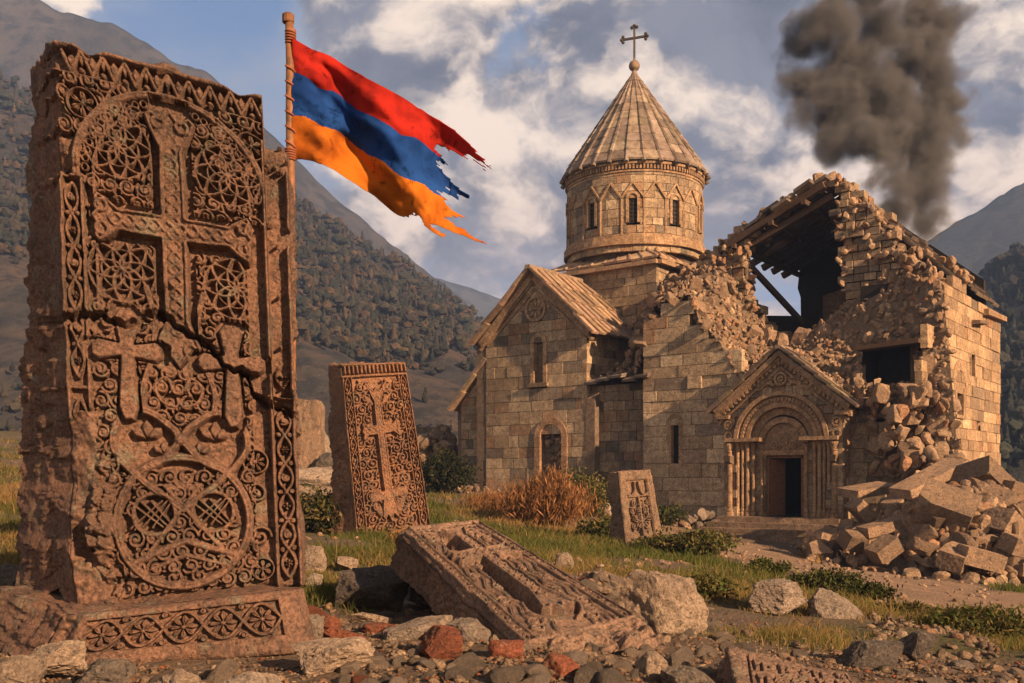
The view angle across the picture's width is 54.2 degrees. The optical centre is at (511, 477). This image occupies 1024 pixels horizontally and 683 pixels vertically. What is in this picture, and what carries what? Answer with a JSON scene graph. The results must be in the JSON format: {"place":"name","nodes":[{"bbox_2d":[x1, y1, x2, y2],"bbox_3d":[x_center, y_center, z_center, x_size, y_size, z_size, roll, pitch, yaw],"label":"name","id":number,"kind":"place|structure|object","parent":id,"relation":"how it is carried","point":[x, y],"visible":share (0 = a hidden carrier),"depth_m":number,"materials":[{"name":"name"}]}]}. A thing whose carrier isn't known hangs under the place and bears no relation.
{"place":"outdoors","nodes":[
{"label":"outdoors","id":0,"kind":"place"},
{"bbox_2d":[0,0,481,321],"bbox_3d":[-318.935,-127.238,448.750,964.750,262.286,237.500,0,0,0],"label":"mountain","id":1,"kind":"structure","parent":0,"point":[29,29],"depth_m":508.78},
{"bbox_2d":[0,68,482,451],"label":"hillside","id":2,"kind":"structure","parent":0,"point":[427,307],"depth_m":182.95,"materials":[{"name":"plant"}]},
{"bbox_2d":[436,278,500,320],"bbox_3d":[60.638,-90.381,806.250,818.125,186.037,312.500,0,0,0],"label":"mountain","id":3,"kind":"structure","parent":0,"point":[484,304],"depth_m":887.48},
{"bbox_2d":[0,431,1023,682],"bbox_3d":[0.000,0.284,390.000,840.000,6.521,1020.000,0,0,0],"label":"ground","id":4,"kind":"structure","parent":0,"point":[908,589],"depth_m":8.31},
{"bbox_2d":[0,563,18,585],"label":"boulder","id":5,"kind":"object","parent":4,"relation":"on","point":[8,573],"visible":0.2,"depth_m":7.35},
{"bbox_2d":[0,654,48,682],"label":"boulder","id":6,"kind":"object","parent":4,"relation":"on","point":[17,668],"visible":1,"depth_m":4.62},
{"bbox_2d":[30,640,86,675],"bbox_3d":[-2.202,0.869,4.796,0.304,0.170,0.215,0,0,0],"label":"boulder","id":7,"kind":"object","parent":4,"relation":"on","point":[65,657],"visible":0.73,"depth_m":4.78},
{"bbox_2d":[76,658,135,682],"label":"boulder","id":8,"kind":"object","parent":4,"relation":"on","point":[108,670],"visible":1,"depth_m":4.61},
{"bbox_2d":[0,40,315,663],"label":"carved cross slab","id":9,"kind":"structure","parent":4,"relation":"on","point":[158,503],"depth_m":5.83,"materials":[{"name":"stone"}]},
{"bbox_2d":[155,668,205,682],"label":"boulder","id":10,"kind":"object","parent":4,"relation":"on","point":[178,675],"visible":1,"depth_m":4.52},
{"bbox_2d":[205,658,239,682],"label":"loose stone","id":11,"kind":"object","parent":4,"relation":"on","point":[223,670],"visible":0.81,"depth_m":4.88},
{"bbox_2d":[223,671,281,682],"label":"boulder","id":12,"kind":"object","parent":4,"relation":"on","point":[250,677],"visible":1,"depth_m":4.55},
{"bbox_2d":[282,12,295,386],"bbox_3d":[-1.692,-1.179,7.600,0.111,4.705,0.092,0,0,0],"label":"flagpole","id":13,"kind":"object","parent":4,"relation":"on","point":[290,34],"visible":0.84,"depth_m":7.57,"materials":[{"name":"brown wood"}]},
{"bbox_2d":[292,38,490,243],"bbox_3d":[-0.931,-2.555,7.774,1.518,1.545,0.475,0,0,-7],"label":"flag","id":14,"kind":"object","parent":13,"relation":"attached to","point":[378,142],"visible":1,"depth_m":7.69,"materials":[{"name":"fabric"}]},
{"bbox_2d":[297,399,324,468],"bbox_3d":[-5.038,-0.822,24.172,1.008,2.177,0.724,0,0,0],"label":"standing stone","id":15,"kind":"object","parent":4,"relation":"on","point":[312,424],"visible":0.41,"depth_m":23.83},
{"bbox_2d":[306,573,322,585],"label":"boulder","id":16,"kind":"object","parent":4,"relation":"on","point":[316,578],"visible":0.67,"depth_m":8.62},
{"bbox_2d":[305,545,326,571],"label":"boulder","id":17,"kind":"object","parent":4,"relation":"on","point":[315,556],"visible":0.51,"depth_m":10.01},
{"bbox_2d":[299,467,332,498],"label":"boulder","id":18,"kind":"object","parent":4,"relation":"on","point":[310,475],"visible":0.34,"depth_m":20.85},
{"bbox_2d":[310,614,323,638],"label":"boulder","id":19,"kind":"object","parent":4,"relation":"on","point":[317,620],"visible":0.48,"depth_m":6.03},
{"bbox_2d":[308,605,325,616],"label":"loose stone","id":20,"kind":"object","parent":4,"relation":"on","point":[315,610],"visible":0.36,"depth_m":7.17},
{"bbox_2d":[300,476,343,534],"bbox_3d":[-3.295,0.511,17.498,1.614,1.110,1.571,0,0,34],"label":"bush","id":21,"kind":"object","parent":4,"relation":"on","point":[317,511],"visible":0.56,"depth_m":17.16,"materials":[{"name":"green plant"}]},
{"bbox_2d":[315,452,332,467],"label":"boulder","id":22,"kind":"object","parent":4,"relation":"on","point":[324,459],"visible":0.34,"depth_m":23.35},
{"bbox_2d":[290,636,374,675],"bbox_3d":[-0.936,0.931,5.168,0.448,0.189,0.274,0,0,0],"label":"boulder","id":23,"kind":"object","parent":4,"relation":"on","point":[322,656],"visible":0.88,"depth_m":5.11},
{"bbox_2d":[324,615,340,628],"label":"boulder","id":24,"kind":"object","parent":4,"relation":"on","point":[330,620],"visible":0.53,"depth_m":6.48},
{"bbox_2d":[323,626,366,638],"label":"boulder","id":25,"kind":"object","parent":4,"relation":"on","point":[331,632],"visible":0.27,"depth_m":6.09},
{"bbox_2d":[335,556,357,569],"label":"boulder","id":26,"kind":"object","parent":4,"relation":"on","point":[345,563],"visible":0.84,"depth_m":10.22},
{"bbox_2d":[335,661,359,673],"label":"loose stone","id":27,"kind":"object","parent":4,"relation":"on","point":[349,667],"visible":0.84,"depth_m":5.09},
{"bbox_2d":[348,612,393,622],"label":"boulder","id":28,"kind":"object","parent":4,"relation":"on","point":[360,617],"visible":0.87,"depth_m":6.93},
{"bbox_2d":[334,565,409,611],"bbox_3d":[-1.079,0.881,7.706,0.587,0.406,0.398,0,0,-14],"label":"boulder","id":29,"kind":"object","parent":4,"relation":"on","point":[379,587],"visible":0.74,"depth_m":7.60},
{"bbox_2d":[361,622,395,632],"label":"boulder","id":30,"kind":"object","parent":4,"relation":"on","point":[375,627],"visible":0.44,"depth_m":6.38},
{"bbox_2d":[328,361,429,536],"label":"carved cross slab","id":31,"kind":"structure","parent":4,"relation":"on","point":[377,480],"depth_m":17.08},
{"bbox_2d":[404,585,429,606],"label":"boulder","id":32,"kind":"object","parent":4,"relation":"on","point":[413,595],"visible":0.29,"depth_m":7.85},
{"bbox_2d":[383,615,452,641],"bbox_3d":[-0.568,0.948,6.145,0.460,0.200,0.201,0,0,-23],"label":"boulder","id":33,"kind":"object","parent":4,"relation":"on","point":[416,628],"visible":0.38,"depth_m":6.06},
{"bbox_2d":[418,660,435,668],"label":"loose stone","id":34,"kind":"object","parent":4,"relation":"on","point":[428,664],"visible":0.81,"depth_m":5.11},
{"bbox_2d":[417,425,457,463],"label":"ruined wall","id":35,"kind":"structure","parent":4,"relation":"on","point":[442,435],"depth_m":43.14,"materials":[{"name":"stone"}]},
{"bbox_2d":[416,424,451,433],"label":"fallen slab","id":36,"kind":"structure","parent":35,"relation":"on","point":[424,429],"depth_m":45.32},
{"bbox_2d":[418,625,462,659],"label":"boulder","id":37,"kind":"object","parent":4,"relation":"on","point":[439,642],"visible":0.68,"depth_m":5.36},
{"bbox_2d":[420,443,482,493],"bbox_3d":[-2.567,-0.298,37.035,2.862,2.017,2.095,0,0,16],"label":"bush","id":38,"kind":"object","parent":4,"relation":"on","point":[444,472],"visible":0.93,"depth_m":36.67,"materials":[{"name":"green plant"}]},
{"bbox_2d":[445,665,474,680],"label":"loose stone","id":39,"kind":"object","parent":4,"relation":"on","point":[465,672],"visible":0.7,"depth_m":4.79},
{"bbox_2d":[451,652,485,666],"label":"loose stone","id":40,"kind":"object","parent":4,"relation":"on","point":[470,659],"visible":0.51,"depth_m":5.16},
{"bbox_2d":[446,617,493,643],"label":"boulder","id":41,"kind":"object","parent":4,"relation":"on","point":[475,630],"visible":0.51,"depth_m":5.85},
{"bbox_2d":[447,484,522,514],"bbox_3d":[-0.501,0.628,27.978,2.785,1.012,2.252,0,0,0],"label":"bush","id":42,"kind":"object","parent":4,"relation":"on","point":[487,497],"visible":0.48,"depth_m":27.64,"materials":[{"name":"brown plant"}]},
{"bbox_2d":[486,666,524,682],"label":"loose stone","id":43,"kind":"object","parent":4,"relation":"on","point":[515,674],"visible":0.98,"depth_m":4.67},
{"bbox_2d":[488,639,524,658],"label":"boulder","id":44,"kind":"object","parent":4,"relation":"on","point":[508,649],"visible":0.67,"depth_m":5.39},
{"bbox_2d":[0,436,1023,655],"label":"grass","id":45,"kind":"structure","parent":4,"relation":"on","point":[571,541],"depth_m":12.80,"materials":[{"name":"plant"}]},
{"bbox_2d":[389,519,665,653],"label":"carved cross slab","id":46,"kind":"structure","parent":4,"relation":"on","point":[494,581],"depth_m":6.53,"materials":[{"name":"stone"}]},
{"bbox_2d":[521,664,548,678],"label":"loose stone","id":47,"kind":"object","parent":4,"relation":"on","point":[531,669],"visible":0.47,"depth_m":4.73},
{"bbox_2d":[520,673,550,682],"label":"loose stone","id":48,"kind":"object","parent":4,"relation":"on","point":[541,678],"visible":1,"depth_m":4.65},
{"bbox_2d":[491,458,606,527],"bbox_3d":[0.878,0.409,25.074,2.981,1.815,2.325,0,0,0],"label":"bush","id":49,"kind":"object","parent":4,"relation":"on","point":[551,497],"visible":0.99,"depth_m":24.64,"materials":[{"name":"brown plant"}]},
{"bbox_2d":[541,652,579,678],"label":"boulder","id":50,"kind":"object","parent":4,"relation":"on","point":[559,664],"visible":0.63,"depth_m":4.80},
{"bbox_2d":[426,484,694,528],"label":"fallen stones","id":51,"kind":"object","parent":4,"relation":"on","point":[475,487],"visible":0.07,"depth_m":38.94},
{"bbox_2d":[555,552,573,568],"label":"boulder","id":52,"kind":"object","parent":4,"relation":"on","point":[565,558],"visible":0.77,"depth_m":10.72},
{"bbox_2d":[562,649,587,665],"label":"loose stone","id":53,"kind":"object","parent":4,"relation":"on","point":[578,656],"visible":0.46,"depth_m":5.24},
{"bbox_2d":[548,467,610,518],"bbox_3d":[1.980,0.458,29.973,2.767,1.766,2.564,0,0,32],"label":"bush","id":54,"kind":"object","parent":4,"relation":"on","point":[601,493],"visible":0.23,"depth_m":29.57,"materials":[{"name":"green plant"}]},
{"bbox_2d":[573,666,598,682],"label":"loose stone","id":55,"kind":"object","parent":4,"relation":"on","point":[584,674],"visible":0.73,"depth_m":4.70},
{"bbox_2d":[596,668,625,682],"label":"loose stone","id":56,"kind":"object","parent":4,"relation":"on","point":[607,675],"visible":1,"depth_m":4.65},
{"bbox_2d":[569,513,672,536],"bbox_3d":[2.385,1.085,22.011,2.343,0.807,1.880,0,0,0],"label":"bush","id":57,"kind":"object","parent":4,"relation":"on","point":[598,524],"visible":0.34,"depth_m":21.81,"materials":[{"name":"green plant"}]},
{"bbox_2d":[613,659,632,672],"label":"loose stone","id":58,"kind":"object","parent":4,"relation":"on","point":[625,664],"visible":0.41,"depth_m":5.15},
{"bbox_2d":[622,647,639,658],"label":"loose stone","id":59,"kind":"object","parent":4,"relation":"on","point":[632,652],"visible":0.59,"depth_m":5.62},
{"bbox_2d":[606,469,661,545],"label":"carved cross slab","id":60,"kind":"structure","parent":4,"relation":"on","point":[631,498],"depth_m":19.91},
{"bbox_2d":[634,651,667,675],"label":"boulder","id":61,"kind":"object","parent":4,"relation":"on","point":[648,663],"visible":0.57,"depth_m":5.10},
{"bbox_2d":[617,569,708,635],"bbox_3d":[0.984,0.881,6.713,0.660,0.536,0.497,0,0,0],"label":"boulder","id":62,"kind":"object","parent":4,"relation":"on","point":[657,602],"visible":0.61,"depth_m":6.54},
{"bbox_2d":[305,505,1020,615],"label":"scattered stones","id":63,"kind":"object","parent":4,"relation":"on","point":[901,597],"visible":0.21,"depth_m":16.74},
{"bbox_2d":[657,501,693,526],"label":"bush","id":64,"kind":"object","parent":4,"relation":"on","point":[668,514],"visible":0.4,"depth_m":29.52,"materials":[{"name":"green plant"}]},
{"bbox_2d":[664,646,693,665],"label":"loose stone","id":65,"kind":"object","parent":4,"relation":"on","point":[682,655],"visible":0.54,"depth_m":5.46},
{"bbox_2d":[621,523,743,556],"bbox_3d":[3.246,1.186,19.124,2.305,0.693,1.842,0,0,21],"label":"bush","id":66,"kind":"object","parent":4,"relation":"on","point":[704,542],"visible":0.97,"depth_m":18.68,"materials":[{"name":"green plant"}]},
{"bbox_2d":[660,664,714,682],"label":"boulder","id":67,"kind":"object","parent":4,"relation":"on","point":[679,673],"visible":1,"depth_m":4.82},
{"bbox_2d":[677,571,747,599],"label":"bush","id":68,"kind":"object","parent":4,"relation":"on","point":[709,585],"visible":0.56,"depth_m":9.46,"materials":[{"name":"green plant"}]},
{"bbox_2d":[446,24,1006,543],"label":"church","id":69,"kind":"structure","parent":4,"relation":"on","point":[644,330],"depth_m":36.04,"materials":[{"name":"stone"}]},
{"bbox_2d":[527,332,548,387],"bbox_3d":[1.076,-4.571,38.759,0.950,2.105,0.420,0,0,38],"label":"window","id":70,"kind":"structure","parent":69,"relation":"in","point":[533,383],"depth_m":38.82,"materials":[{"name":"stone"}]},
{"bbox_2d":[534,417,567,476],"bbox_3d":[1.616,-1.167,38.521,1.540,2.306,0.490,0,0,38],"label":"blocked doorway","id":71,"kind":"structure","parent":69,"relation":"in","point":[555,445],"depth_m":38.59,"materials":[{"name":"stone"}]},
{"bbox_2d":[586,196,597,228],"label":"window","id":72,"kind":"structure","parent":69,"relation":"in","point":[591,209],"depth_m":41.02,"materials":[{"name":"stone"}]},
{"bbox_2d":[626,191,639,223],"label":"window","id":73,"kind":"structure","parent":69,"relation":"in","point":[632,205],"depth_m":40.19,"materials":[{"name":"stone"}]},
{"bbox_2d":[669,193,681,225],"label":"window","id":74,"kind":"structure","parent":69,"relation":"in","point":[675,207],"depth_m":40.52,"materials":[{"name":"stone"}]},
{"bbox_2d":[667,414,684,467],"bbox_3d":[5.819,-1.305,35.201,0.620,1.909,0.365,0,0,38],"label":"window","id":75,"kind":"structure","parent":69,"relation":"in","point":[674,432],"depth_m":35.19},
{"bbox_2d":[698,202,702,233],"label":"window","id":76,"kind":"structure","parent":69,"relation":"in","point":[700,212],"depth_m":41.88,"materials":[{"name":"stone"}]},
{"bbox_2d":[953,360,967,418],"bbox_3d":[15.018,-2.982,33.783,0.340,1.956,2.019,0,0,38],"label":"window","id":77,"kind":"structure","parent":69,"relation":"in","point":[959,365],"depth_m":33.97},
{"bbox_2d":[970,349,975,379],"bbox_3d":[16.098,-3.994,35.141,0.210,1.042,0.700,0,0,38],"label":"window","id":78,"kind":"structure","parent":69,"relation":"in","point":[972,357],"depth_m":35.30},
{"bbox_2d":[740,553,798,575],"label":"bush","id":79,"kind":"object","parent":4,"relation":"on","point":[785,567],"visible":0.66,"depth_m":14.44,"materials":[{"name":"green plant"}]},
{"bbox_2d":[748,578,807,614],"bbox_3d":[2.378,1.071,9.036,0.537,0.322,0.370,0,0,-26],"label":"boulder","id":80,"kind":"object","parent":4,"relation":"on","point":[777,595],"visible":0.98,"depth_m":8.91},
{"bbox_2d":[716,647,852,682],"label":"inscribed stone","id":81,"kind":"object","parent":4,"relation":"on","point":[736,665],"visible":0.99,"depth_m":5.11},
{"bbox_2d":[774,561,876,591],"bbox_3d":[4.003,1.317,12.997,1.132,0.429,1.147,0,0,-41],"label":"bush","id":82,"kind":"object","parent":4,"relation":"on","point":[819,577],"visible":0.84,"depth_m":12.85,"materials":[{"name":"green plant"}]},
{"bbox_2d":[807,588,862,618],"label":"boulder","id":83,"kind":"object","parent":4,"relation":"on","point":[823,603],"visible":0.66,"depth_m":8.92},
{"bbox_2d":[832,578,902,600],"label":"bush","id":84,"kind":"object","parent":4,"relation":"on","point":[880,590],"visible":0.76,"depth_m":12.36,"materials":[{"name":"green plant"}]},
{"bbox_2d":[835,640,903,668],"bbox_3d":[2.116,1.064,5.908,0.398,0.210,0.224,0,0,0],"label":"boulder","id":85,"kind":"object","parent":4,"relation":"on","point":[860,654],"visible":0.78,"depth_m":5.84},
{"bbox_2d":[870,596,943,616],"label":"bush","id":86,"kind":"object","parent":4,"relation":"on","point":[915,604],"visible":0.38,"depth_m":9.93,"materials":[{"name":"green plant"}]},
{"bbox_2d":[799,479,1023,585],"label":"rubble","id":87,"kind":"object","parent":4,"relation":"on","point":[904,563],"visible":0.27,"depth_m":23.97,"materials":[{"name":"stone"}]},
{"bbox_2d":[802,530,831,546],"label":"cut block","id":88,"kind":"object","parent":87,"relation":"on","point":[812,535],"depth_m":25.28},
{"bbox_2d":[805,540,832,558],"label":"rubble stone","id":89,"kind":"object","parent":87,"relation":"on","point":[818,548],"visible":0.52,"depth_m":24.91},
{"bbox_2d":[826,533,842,559],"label":"rubble stone","id":90,"kind":"object","parent":87,"relation":"on","point":[834,546],"visible":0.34,"depth_m":25.19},
{"bbox_2d":[835,529,868,553],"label":"cut block","id":91,"kind":"object","parent":87,"relation":"on","point":[851,540],"depth_m":24.44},
{"bbox_2d":[844,496,877,523],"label":"cut block","id":92,"kind":"object","parent":87,"relation":"on","point":[861,511],"depth_m":25.92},
{"bbox_2d":[836,481,894,498],"bbox_3d":[9.968,0.337,28.000,1.569,0.235,0.828,-8,9,-26],"label":"cut block","id":93,"kind":"object","parent":87,"relation":"on","point":[869,489],"depth_m":27.71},
{"bbox_2d":[856,516,900,538],"bbox_3d":[9.275,1.225,25.000,1.236,0.268,0.468,-13,7,-17],"label":"cut block","id":94,"kind":"object","parent":87,"relation":"on","point":[879,527],"depth_m":24.79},
{"bbox_2d":[864,533,903,564],"bbox_3d":[8.853,1.702,23.799,0.660,0.417,0.498,-35,18,-9],"label":"cut block","id":95,"kind":"object","parent":87,"relation":"on","point":[886,548],"depth_m":23.62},
{"bbox_2d":[880,496,906,510],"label":"cut block","id":96,"kind":"object","parent":87,"relation":"on","point":[895,503],"depth_m":25.82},
{"bbox_2d":[905,539,938,555],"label":"rubble stone","id":97,"kind":"object","parent":87,"relation":"on","point":[922,547],"visible":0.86,"depth_m":23.78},
{"bbox_2d":[909,524,937,540],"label":"rubble stone","id":98,"kind":"object","parent":87,"relation":"on","point":[924,532],"visible":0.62,"depth_m":24.04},
{"bbox_2d":[889,457,968,499],"bbox_3d":[11.077,0.000,26.499,2.557,0.268,0.701,-22,17,-30],"label":"cut block","id":99,"kind":"object","parent":87,"relation":"on","point":[911,487],"depth_m":26.28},
{"bbox_2d":[924,516,947,528],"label":"rubble stone","id":100,"kind":"object","parent":87,"relation":"on","point":[935,522],"visible":0.62,"depth_m":24.14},
{"bbox_2d":[910,478,982,532],"bbox_3d":[10.632,0.735,24.499,1.325,0.701,1.030,23,42,27],"label":"cut block","id":101,"kind":"object","parent":87,"relation":"on","point":[955,505],"depth_m":24.24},
{"bbox_2d":[935,541,968,574],"bbox_3d":[10.100,1.805,22.800,0.579,0.416,0.909,20,23,33],"label":"cut block","id":102,"kind":"object","parent":87,"relation":"on","point":[951,557],"depth_m":22.49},
{"bbox_2d":[950,532,978,547],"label":"rubble stone","id":103,"kind":"object","parent":87,"relation":"on","point":[963,538],"visible":0.54,"depth_m":23.42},
{"bbox_2d":[945,455,1016,484],"bbox_3d":[12.535,0.266,26.498,1.736,0.588,1.242,35,-36,-24],"label":"cut block","id":104,"kind":"object","parent":87,"relation":"on","point":[986,467],"depth_m":25.95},
{"bbox_2d":[956,543,1007,573],"bbox_3d":[10.577,1.813,22.600,0.957,0.400,0.531,14,7,-6],"label":"cut block","id":105,"kind":"object","parent":87,"relation":"on","point":[986,560],"depth_m":22.35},
{"bbox_2d":[972,533,998,544],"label":"rubble stone","id":106,"kind":"object","parent":87,"relation":"on","point":[983,539],"visible":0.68,"depth_m":23.39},
{"bbox_2d":[980,482,1016,507],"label":"cut block","id":107,"kind":"object","parent":87,"relation":"on","point":[995,490],"depth_m":25.01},
{"bbox_2d":[983,506,1023,536],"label":"cut block","id":108,"kind":"object","parent":87,"relation":"on","point":[1003,519],"depth_m":23.59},
{"bbox_2d":[998,550,1021,566],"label":"rubble stone","id":109,"kind":"object","parent":87,"relation":"on","point":[1013,560],"visible":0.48,"depth_m":23.00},
{"bbox_2d":[997,532,1023,556],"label":"cut block","id":110,"kind":"object","parent":87,"relation":"on","point":[1011,543],"depth_m":23.01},
{"bbox_2d":[1004,480,1023,496],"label":"cut block","id":111,"kind":"object","parent":87,"relation":"on","point":[1017,487],"depth_m":25.53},
{"bbox_2d":[899,630,938,661],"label":"boulder","id":112,"kind":"object","parent":4,"relation":"on","point":[918,645],"visible":0.86,"depth_m":6.31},
{"bbox_2d":[914,558,938,571],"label":"rubble stone","id":113,"kind":"object","parent":4,"relation":"on","point":[926,564],"visible":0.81,"depth_m":23.21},
{"bbox_2d":[945,660,974,668],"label":"boulder","id":114,"kind":"object","parent":4,"relation":"on","point":[963,663],"visible":0.64,"depth_m":6.22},
{"bbox_2d":[904,599,1023,639],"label":"bush","id":115,"kind":"object","parent":4,"relation":"on","point":[991,619],"visible":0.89,"depth_m":8.43,"materials":[{"name":"green plant"}]},
{"bbox_2d":[0,564,1023,682],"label":"gravel","id":116,"kind":"structure","parent":0,"point":[889,624],"depth_m":5.78,"materials":[{"name":"gravel"}]},
{"bbox_2d":[695,645,715,655],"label":"loose stone","id":117,"kind":"object","parent":116,"relation":"on","point":[701,650],"visible":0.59,"depth_m":5.87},
{"bbox_2d":[41,0,1023,315],"label":"sky","id":118,"kind":"structure","parent":0,"point":[917,104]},
{"bbox_2d":[927,183,1023,276],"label":"mountain","id":119,"kind":"structure","parent":0,"point":[975,243],"depth_m":532.56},
{"bbox_2d":[995,270,1023,482],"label":"wooded hillside","id":120,"kind":"structure","parent":0,"point":[1018,470],"depth_m":96.05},
{"bbox_2d":[978,241,1023,481],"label":"dark wood","id":121,"kind":"object","parent":120,"relation":"on","point":[1006,287],"visible":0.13,"depth_m":141.37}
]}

